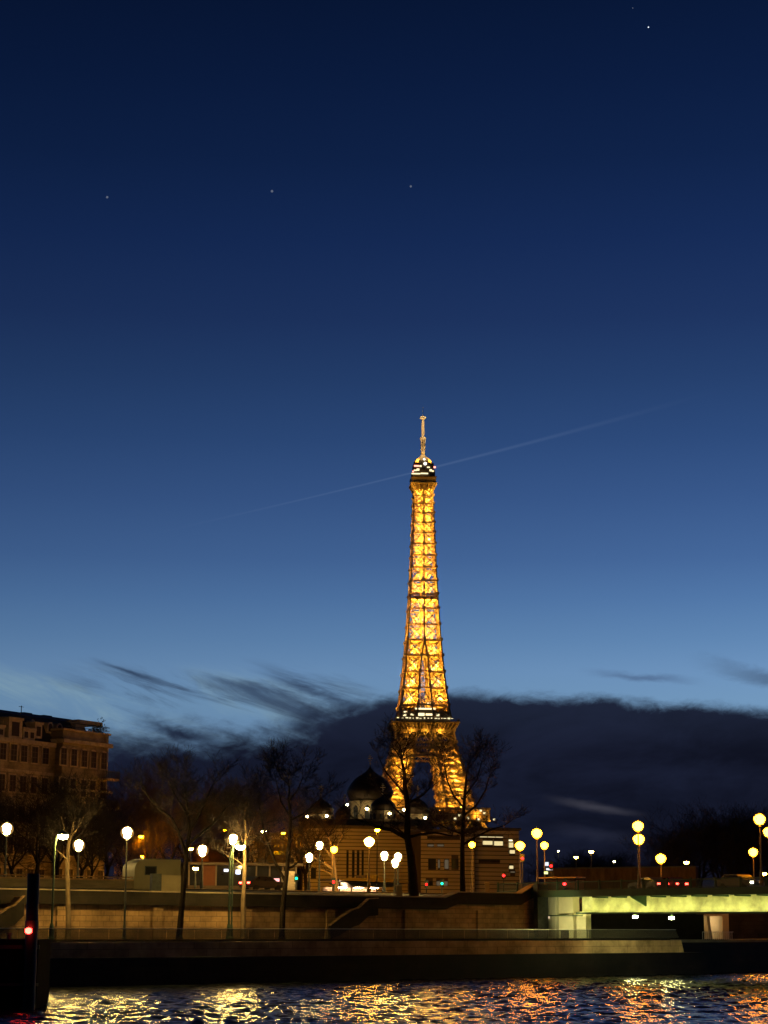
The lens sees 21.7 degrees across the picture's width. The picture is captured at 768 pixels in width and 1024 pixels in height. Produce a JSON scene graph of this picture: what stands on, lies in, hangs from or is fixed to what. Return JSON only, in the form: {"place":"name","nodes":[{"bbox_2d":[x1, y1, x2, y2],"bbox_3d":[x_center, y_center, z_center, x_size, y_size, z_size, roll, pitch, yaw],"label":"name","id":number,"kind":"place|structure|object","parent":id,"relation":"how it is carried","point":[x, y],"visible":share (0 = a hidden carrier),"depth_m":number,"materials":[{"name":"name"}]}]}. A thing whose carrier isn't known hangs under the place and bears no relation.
{"place":"outdoors","nodes":[
{"label":"outdoors","id":0,"kind":"place"},
{"bbox_2d":[181,862,302,889],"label":"glass pavilion","id":1,"kind":"structure","parent":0,"point":[215,875],"depth_m":211.91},
{"bbox_2d":[0,887,581,911],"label":"pavement","id":2,"kind":"structure","parent":0,"point":[351,893],"depth_m":183.31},
{"bbox_2d":[0,874,133,888],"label":"street parapet","id":3,"kind":"structure","parent":2,"relation":"on","point":[74,883],"depth_m":169.32,"materials":[{"name":"stone"}]},
{"bbox_2d":[150,873,180,890],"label":"wall slab","id":4,"kind":"structure","parent":2,"relation":"on","point":[159,882],"depth_m":167.50,"materials":[{"name":"paint"}]},
{"bbox_2d":[331,709,483,895],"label":"bare tree","id":5,"kind":"object","parent":2,"relation":"on","point":[406,835],"visible":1,"depth_m":182.16,"materials":[{"name":"black plant"}]},
{"bbox_2d":[410,726,532,891],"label":"bare tree","id":6,"kind":"object","parent":2,"relation":"on","point":[480,746],"visible":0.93,"depth_m":186.60,"materials":[{"name":"brown plant"}]},
{"bbox_2d":[186,889,446,893],"bbox_3d":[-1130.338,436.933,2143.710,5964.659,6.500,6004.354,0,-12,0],"label":"city ground","id":7,"kind":"structure","parent":0,"point":[312,891],"depth_m":187.13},
{"bbox_2d":[0,791,28,858],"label":"bare tree","id":8,"kind":"object","parent":7,"relation":"on","point":[1,823],"visible":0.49,"depth_m":213.70,"materials":[{"name":"brown plant"}]},
{"bbox_2d":[0,782,52,876],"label":"bare tree","id":9,"kind":"object","parent":7,"relation":"on","point":[12,867],"visible":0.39,"depth_m":221.89,"materials":[{"name":"brown plant"}]},
{"bbox_2d":[0,768,89,873],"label":"bare tree","id":10,"kind":"object","parent":7,"relation":"on","point":[38,858],"visible":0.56,"depth_m":207.77,"materials":[{"name":"brown plant"}]},
{"bbox_2d":[0,706,118,878],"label":"apartment building","id":11,"kind":"structure","parent":7,"relation":"on","point":[43,745],"depth_m":274.79,"materials":[{"name":"stone"}]},
{"bbox_2d":[0,741,6,760],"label":"window","id":12,"kind":"structure","parent":11,"relation":"in","point":[3,745],"depth_m":266.90,"materials":[{"name":"glass"}]},
{"bbox_2d":[7,773,16,792],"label":"window","id":13,"kind":"structure","parent":11,"relation":"in","point":[11,776],"depth_m":267.68,"materials":[{"name":"glass"}]},
{"bbox_2d":[9,743,17,761],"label":"window","id":14,"kind":"structure","parent":11,"relation":"in","point":[13,747],"depth_m":268.60,"materials":[{"name":"glass"}]},
{"bbox_2d":[18,774,26,793],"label":"window","id":15,"kind":"structure","parent":11,"relation":"in","point":[24,777],"depth_m":269.58,"materials":[{"name":"glass"}]},
{"bbox_2d":[19,744,27,762],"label":"window","id":16,"kind":"structure","parent":11,"relation":"in","point":[23,753],"depth_m":270.38,"materials":[{"name":"glass"}]},
{"bbox_2d":[30,745,38,764],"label":"window","id":17,"kind":"structure","parent":11,"relation":"in","point":[34,750],"depth_m":272.23,"materials":[{"name":"glass"}]},
{"bbox_2d":[41,746,49,765],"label":"window","id":18,"kind":"structure","parent":11,"relation":"in","point":[45,751],"depth_m":274.10,"materials":[{"name":"glass"}]},
{"bbox_2d":[59,746,67,765],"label":"window","id":19,"kind":"structure","parent":11,"relation":"in","point":[63,753],"depth_m":275.57,"materials":[{"name":"glass"}]},
{"bbox_2d":[69,747,77,766],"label":"window","id":20,"kind":"structure","parent":11,"relation":"in","point":[73,759],"depth_m":277.40,"materials":[{"name":"glass"}]},
{"bbox_2d":[80,749,87,767],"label":"window","id":21,"kind":"structure","parent":11,"relation":"in","point":[84,753],"depth_m":279.30,"materials":[{"name":"glass"}]},
{"bbox_2d":[89,750,96,768],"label":"window","id":22,"kind":"structure","parent":11,"relation":"in","point":[93,754],"depth_m":281.01,"materials":[{"name":"glass"}]},
{"bbox_2d":[99,751,107,770],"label":"window","id":23,"kind":"structure","parent":11,"relation":"in","point":[103,755],"depth_m":283.01,"materials":[{"name":"glass"}]},
{"bbox_2d":[0,769,120,877],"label":"bare tree","id":24,"kind":"object","parent":7,"relation":"on","point":[58,862],"visible":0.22,"depth_m":231.30,"materials":[{"name":"brown plant"}]},
{"bbox_2d":[18,777,134,877],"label":"bare tree","id":25,"kind":"object","parent":7,"relation":"on","point":[83,868],"visible":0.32,"depth_m":217.71,"materials":[{"name":"brown plant"}]},
{"bbox_2d":[55,797,127,878],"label":"bare tree","id":26,"kind":"object","parent":7,"relation":"on","point":[100,839],"visible":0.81,"depth_m":197.93,"materials":[{"name":"brown plant"}]},
{"bbox_2d":[81,772,148,878],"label":"bare tree","id":27,"kind":"object","parent":7,"relation":"on","point":[120,828],"visible":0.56,"depth_m":236.92,"materials":[{"name":"brown plant"}]},
{"bbox_2d":[72,774,162,870],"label":"bare tree","id":28,"kind":"object","parent":7,"relation":"on","point":[139,827],"visible":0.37,"depth_m":246.54,"materials":[{"name":"brown plant"}]},
{"bbox_2d":[108,815,179,869],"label":"bare tree","id":29,"kind":"object","parent":7,"relation":"on","point":[149,844],"visible":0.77,"depth_m":231.65,"materials":[{"name":"brown plant"}]},
{"bbox_2d":[92,765,202,858],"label":"bare tree","id":30,"kind":"object","parent":7,"relation":"on","point":[156,855],"visible":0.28,"depth_m":262.92,"materials":[{"name":"brown plant"}]},
{"bbox_2d":[122,858,180,889],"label":"site cabin","id":31,"kind":"object","parent":7,"relation":"on","point":[139,871],"visible":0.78,"depth_m":174.10,"materials":[{"name":"beige metal"}]},
{"bbox_2d":[145,866,156,874],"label":"window","id":32,"kind":"structure","parent":31,"relation":"in","point":[149,870],"depth_m":173.93,"materials":[{"name":"black glass"}]},
{"bbox_2d":[96,757,220,872],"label":"bare tree","id":33,"kind":"object","parent":7,"relation":"on","point":[161,850],"visible":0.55,"depth_m":250.72,"materials":[{"name":"brown plant"}]},
{"bbox_2d":[129,759,250,861],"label":"bare tree","id":34,"kind":"object","parent":7,"relation":"on","point":[181,853],"visible":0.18,"depth_m":267.16,"materials":[{"name":"brown plant"}]},
{"bbox_2d":[199,843,205,888],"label":"street lamp","id":35,"kind":"object","parent":7,"relation":"on","point":[202,849],"visible":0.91,"depth_m":201.91,"materials":[{"name":"paint"}]},
{"bbox_2d":[191,840,237,861],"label":"plain building","id":36,"kind":"structure","parent":7,"relation":"on","point":[213,856],"depth_m":259.08,"materials":[{"name":"paint"}]},
{"bbox_2d":[192,770,273,861],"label":"bare tree","id":37,"kind":"object","parent":7,"relation":"on","point":[231,814],"visible":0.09,"depth_m":276.26,"materials":[{"name":"brown plant"}]},
{"bbox_2d":[188,775,287,862],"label":"bare tree","id":38,"kind":"object","parent":7,"relation":"on","point":[224,833],"visible":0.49,"depth_m":255.56,"materials":[{"name":"brown plant"}]},
{"bbox_2d":[229,765,298,862],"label":"bare tree","id":39,"kind":"object","parent":7,"relation":"on","point":[268,824],"visible":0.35,"depth_m":285.96,"materials":[{"name":"brown plant"}]},
{"bbox_2d":[237,832,298,862],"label":"stone building","id":40,"kind":"structure","parent":7,"relation":"on","point":[270,857],"depth_m":314.85,"materials":[{"name":"stone"}]},
{"bbox_2d":[281,871,294,889],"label":"stone pier","id":41,"kind":"structure","parent":7,"relation":"on","point":[291,884],"depth_m":203.14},
{"bbox_2d":[257,784,352,890],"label":"bare tree","id":42,"kind":"object","parent":7,"relation":"on","point":[297,859],"visible":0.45,"depth_m":295.24,"materials":[{"name":"brown plant"}]},
{"bbox_2d":[291,805,350,890],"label":"bare tree","id":43,"kind":"object","parent":7,"relation":"on","point":[331,843],"visible":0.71,"depth_m":222.79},
{"bbox_2d":[278,825,417,891],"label":"stone building","id":44,"kind":"structure","parent":7,"relation":"on","point":[351,853],"depth_m":318.57,"materials":[{"name":"stone"}]},
{"bbox_2d":[320,875,408,891],"bbox_3d":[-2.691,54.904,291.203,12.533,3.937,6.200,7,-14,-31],"label":"car","id":45,"kind":"object","parent":7,"relation":"on","point":[358,883],"visible":0.48,"depth_m":289.61,"materials":[{"name":"paint"}]},
{"bbox_2d":[301,754,431,828],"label":"cathedral","id":46,"kind":"structure","parent":7,"relation":"on","point":[376,796],"depth_m":499.18,"materials":[{"name":"stone"}]},
{"bbox_2d":[364,835,373,891],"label":"street lamp","id":47,"kind":"object","parent":7,"relation":"on","point":[369,841],"visible":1,"depth_m":192.14,"materials":[{"name":"white metal"}]},
{"bbox_2d":[375,828,379,891],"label":"street lamp","id":48,"kind":"object","parent":7,"relation":"on","point":[376,829],"visible":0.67,"depth_m":283.69,"materials":[{"name":"metal"}]},
{"bbox_2d":[382,416,493,828],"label":"lattice tower","id":49,"kind":"structure","parent":7,"relation":"on","point":[433,718],"depth_m":1290.42,"materials":[{"name":"metal"}]},
{"bbox_2d":[408,829,476,892],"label":"stone building","id":50,"kind":"structure","parent":7,"relation":"on","point":[437,859],"depth_m":314.44,"materials":[{"name":"stone"}]},
{"bbox_2d":[428,858,435,868],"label":"window","id":51,"kind":"structure","parent":50,"relation":"in","point":[431,861],"depth_m":313.79,"materials":[{"name":"black glass"}]},
{"bbox_2d":[451,858,458,868],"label":"window","id":52,"kind":"structure","parent":50,"relation":"in","point":[454,861],"depth_m":314.87,"materials":[{"name":"black glass"}]},
{"bbox_2d":[458,827,520,891],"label":"stone building","id":53,"kind":"structure","parent":7,"relation":"on","point":[496,853],"depth_m":318.34,"materials":[{"name":"stone"}]},
{"bbox_2d":[515,840,524,889],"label":"street lamp","id":54,"kind":"object","parent":7,"relation":"on","point":[519,845],"visible":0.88,"depth_m":210.86,"materials":[{"name":"yellow metal"}]},
{"bbox_2d":[521,849,596,883],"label":"bare tree","id":55,"kind":"object","parent":7,"relation":"on","point":[553,866],"visible":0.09,"depth_m":527.95,"materials":[{"name":"brown plant"}]},
{"bbox_2d":[532,853,601,881],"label":"bare tree","id":56,"kind":"object","parent":7,"relation":"on","point":[576,862],"visible":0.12,"depth_m":490.28,"materials":[{"name":"brown plant"}]},
{"bbox_2d":[521,850,627,885],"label":"bare tree","id":57,"kind":"object","parent":7,"relation":"on","point":[531,869],"visible":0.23,"depth_m":512.18,"materials":[{"name":"brown plant"}]},
{"bbox_2d":[543,850,642,871],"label":"bare tree","id":58,"kind":"object","parent":7,"relation":"on","point":[597,861],"visible":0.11,"depth_m":519.30,"materials":[{"name":"brown plant"}]},
{"bbox_2d":[570,849,659,866],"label":"bare tree","id":59,"kind":"object","parent":7,"relation":"on","point":[608,859],"visible":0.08,"depth_m":528.54,"materials":[{"name":"brown plant"}]},
{"bbox_2d":[550,866,698,889],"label":"long wall","id":60,"kind":"structure","parent":7,"relation":"on","point":[613,873],"depth_m":252.22,"materials":[{"name":"paint"}]},
{"bbox_2d":[569,857,694,866],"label":"bare tree","id":61,"kind":"object","parent":7,"relation":"on","point":[625,862],"visible":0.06,"depth_m":490.05,"materials":[{"name":"brown plant"}]},
{"bbox_2d":[619,805,715,866],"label":"bare tree","id":62,"kind":"object","parent":7,"relation":"on","point":[685,826],"visible":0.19,"depth_m":315.19,"materials":[{"name":"brown plant"}]},
{"bbox_2d":[616,815,720,870],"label":"bare tree","id":63,"kind":"object","parent":7,"relation":"on","point":[660,848],"visible":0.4,"depth_m":294.59,"materials":[{"name":"plant"}]},
{"bbox_2d":[640,824,737,880],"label":"bare tree","id":64,"kind":"object","parent":7,"relation":"on","point":[682,846],"visible":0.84,"depth_m":274.87,"materials":[{"name":"black plant"}]},
{"bbox_2d":[642,798,767,887],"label":"bare tree","id":65,"kind":"object","parent":7,"relation":"on","point":[715,828],"visible":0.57,"depth_m":304.74,"materials":[{"name":"black plant"}]},
{"bbox_2d":[690,803,750,877],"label":"bare tree","id":66,"kind":"object","parent":7,"relation":"on","point":[717,843],"visible":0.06,"depth_m":325.02,"materials":[{"name":"black plant"}]},
{"bbox_2d":[686,802,767,874],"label":"bare tree","id":67,"kind":"object","parent":7,"relation":"on","point":[745,822],"visible":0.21,"depth_m":308.14,"materials":[{"name":"black plant"}]},
{"bbox_2d":[692,827,762,885],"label":"bare tree","id":68,"kind":"object","parent":7,"relation":"on","point":[720,865],"visible":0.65,"depth_m":280.52,"materials":[{"name":"black plant"}]},
{"bbox_2d":[709,805,767,875],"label":"bare tree","id":69,"kind":"object","parent":7,"relation":"on","point":[764,850],"visible":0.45,"depth_m":295.97,"materials":[{"name":"black plant"}]},
{"bbox_2d":[712,800,767,876],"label":"bare tree","id":70,"kind":"object","parent":7,"relation":"on","point":[748,828],"visible":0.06,"depth_m":319.86,"materials":[{"name":"black plant"}]},
{"bbox_2d":[713,804,767,875],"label":"bare tree","id":71,"kind":"object","parent":7,"relation":"on","point":[748,841],"visible":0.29,"depth_m":299.10,"materials":[{"name":"black plant"}]},
{"bbox_2d":[715,829,767,879],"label":"bare tree","id":72,"kind":"object","parent":7,"relation":"on","point":[745,864],"visible":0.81,"depth_m":275.38,"materials":[{"name":"black plant"}]},
{"bbox_2d":[0,972,767,1023],"bbox_3d":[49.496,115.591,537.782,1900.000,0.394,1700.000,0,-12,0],"label":"river","id":73,"kind":"structure","parent":0,"point":[728,998],"depth_m":116.65,"materials":[{"name":"blue liquid"}]},
{"bbox_2d":[0,933,50,1008],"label":"pontoon","id":74,"kind":"object","parent":73,"relation":"on","point":[11,969],"visible":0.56,"depth_m":106.12,"materials":[{"name":"black metal"}]},
{"bbox_2d":[22,873,39,1009],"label":"mooring pile","id":75,"kind":"object","parent":73,"relation":"in","point":[31,938],"visible":1,"depth_m":105.31,"materials":[{"name":"black paint"}]},
{"bbox_2d":[49,952,709,986],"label":"quay wall","id":76,"kind":"structure","parent":73,"relation":"in","point":[93,972],"depth_m":160.65,"materials":[{"name":"stone"}]},
{"bbox_2d":[50,940,683,957],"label":"quay wall","id":77,"kind":"structure","parent":76,"relation":"on","point":[181,949],"depth_m":161.31,"materials":[{"name":"brown stone"}]},
{"bbox_2d":[0,928,675,941],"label":"promenade balustrade","id":78,"kind":"object","parent":77,"relation":"on","point":[226,940],"visible":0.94,"depth_m":160.57,"materials":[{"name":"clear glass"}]},
{"bbox_2d":[682,942,767,972],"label":"under bridge quay wall","id":79,"kind":"structure","parent":73,"relation":"in","point":[724,957],"depth_m":195.42,"materials":[{"name":"stone"}]},
{"bbox_2d":[670,939,767,941],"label":"promenade","id":80,"kind":"structure","parent":79,"relation":"on","point":[724,940],"depth_m":195.34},
{"bbox_2d":[0,895,24,938],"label":"stone staircase","id":81,"kind":"structure","parent":80,"relation":"on","point":[11,914],"depth_m":149.21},
{"bbox_2d":[48,830,68,938],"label":"street lamp","id":82,"kind":"object","parent":80,"relation":"on","point":[62,834],"visible":0.94,"depth_m":147.93,"materials":[{"name":"metal"}]},
{"bbox_2d":[22,770,107,938],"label":"bare tree","id":83,"kind":"object","parent":80,"relation":"on","point":[78,813],"visible":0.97,"depth_m":152.79,"materials":[{"name":"brown plant"}]},
{"bbox_2d":[121,824,131,938],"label":"street lamp","id":84,"kind":"object","parent":80,"relation":"on","point":[127,830],"visible":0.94,"depth_m":152.44,"materials":[{"name":"metal"}]},
{"bbox_2d":[124,744,259,938],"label":"bare tree","id":85,"kind":"object","parent":80,"relation":"on","point":[190,825],"visible":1,"depth_m":156.14,"materials":[{"name":"brown plant"}]},
{"bbox_2d":[230,832,236,938],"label":"street lamp","id":86,"kind":"object","parent":80,"relation":"on","point":[233,836],"visible":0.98,"depth_m":159.03,"materials":[{"name":"metal"}]},
{"bbox_2d":[192,763,277,938],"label":"bare tree","id":87,"kind":"object","parent":80,"relation":"on","point":[253,803],"visible":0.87,"depth_m":161.21,"materials":[{"name":"brown plant"}]},
{"bbox_2d":[226,841,245,938],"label":"street lamp","id":88,"kind":"object","parent":80,"relation":"on","point":[239,845],"visible":0.9,"depth_m":158.77,"materials":[{"name":"metal"}]},
{"bbox_2d":[0,884,533,938],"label":"street retaining wall","id":89,"kind":"structure","parent":80,"relation":"on","point":[457,915],"depth_m":166.82,"materials":[{"name":"stone"}]},
{"bbox_2d":[241,735,349,938],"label":"bare tree","id":90,"kind":"object","parent":80,"relation":"on","point":[278,768],"visible":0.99,"depth_m":163.20,"materials":[{"name":"brown plant"}]},
{"bbox_2d":[321,898,378,938],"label":"stone staircase","id":91,"kind":"structure","parent":80,"relation":"on","point":[358,922],"depth_m":171.32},
{"bbox_2d":[497,876,767,938],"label":"road bridge","id":92,"kind":"structure","parent":80,"relation":"on","point":[682,911],"depth_m":182.06,"materials":[{"name":"concrete"}]},
{"bbox_2d":[532,827,541,881],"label":"street lamp","id":93,"kind":"object","parent":92,"relation":"on","point":[536,833],"visible":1,"depth_m":187.91,"materials":[{"name":"yellow metal"}]},
{"bbox_2d":[539,877,585,889],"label":"bus shelter","id":94,"kind":"object","parent":92,"relation":"on","point":[571,886],"visible":0.49,"depth_m":188.43,"materials":[{"name":"paint"}]},
{"bbox_2d":[633,819,642,887],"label":"street lamp","id":95,"kind":"object","parent":92,"relation":"on","point":[637,826],"visible":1,"depth_m":175.13,"materials":[{"name":"yellow metal"}]},
{"bbox_2d":[628,877,665,888],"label":"car","id":96,"kind":"object","parent":92,"relation":"on","point":[650,884],"visible":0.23,"depth_m":193.88,"materials":[{"name":"paint"}]},
{"bbox_2d":[656,852,665,876],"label":"street lamp","id":97,"kind":"object","parent":92,"relation":"on","point":[660,858],"visible":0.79,"depth_m":206.75,"materials":[{"name":"yellow metal"}]},
{"bbox_2d":[662,877,688,887],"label":"car","id":98,"kind":"object","parent":92,"relation":"on","point":[675,884],"visible":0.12,"depth_m":193.56,"materials":[{"name":"paint"}]},
{"bbox_2d":[717,874,759,886],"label":"car","id":99,"kind":"object","parent":92,"relation":"on","point":[734,876],"visible":0.26,"depth_m":181.62,"materials":[{"name":"paint"}]},
{"bbox_2d":[754,812,764,885],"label":"street lamp","id":100,"kind":"object","parent":92,"relation":"on","point":[759,818],"visible":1,"depth_m":163.42,"materials":[{"name":"glass"}]},
{"bbox_2d":[0,0,767,887],"label":"sky","id":101,"kind":"structure","parent":0,"point":[216,385],"materials":[{"name":"blue"}]},
{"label":"quayside road","id":102,"kind":"structure","parent":0,"visible":0},
{"bbox_2d":[3,821,10,876],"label":"street lamp","id":103,"kind":"object","parent":102,"relation":"on","point":[6,828],"visible":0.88,"depth_m":172.70,"materials":[{"name":"glass"}]},
{"bbox_2d":[75,838,82,877],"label":"street lamp","id":104,"kind":"object","parent":102,"relation":"on","point":[78,844],"visible":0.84,"depth_m":179.37,"materials":[{"name":"glass"}]},
{"bbox_2d":[239,876,282,889],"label":"car","id":105,"kind":"object","parent":102,"relation":"on","point":[258,882],"visible":0.62,"depth_m":191.72,"materials":[{"name":"paint"}]},
{"bbox_2d":[306,852,311,890],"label":"street lamp","id":106,"kind":"object","parent":102,"relation":"on","point":[309,855],"visible":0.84,"depth_m":201.83,"materials":[{"name":"paint"}]},
{"bbox_2d":[381,849,387,891],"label":"street lamp","id":107,"kind":"object","parent":102,"relation":"on","point":[384,854],"visible":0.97,"depth_m":204.83,"materials":[{"name":"paint"}]},
{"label":"under bridge promenade","id":108,"kind":"structure","parent":0,"visible":0},
{"bbox_2d":[580,903,767,938],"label":"quay wall","id":109,"kind":"structure","parent":108,"relation":"on","point":[741,926],"depth_m":211.68,"materials":[{"name":"stone"}]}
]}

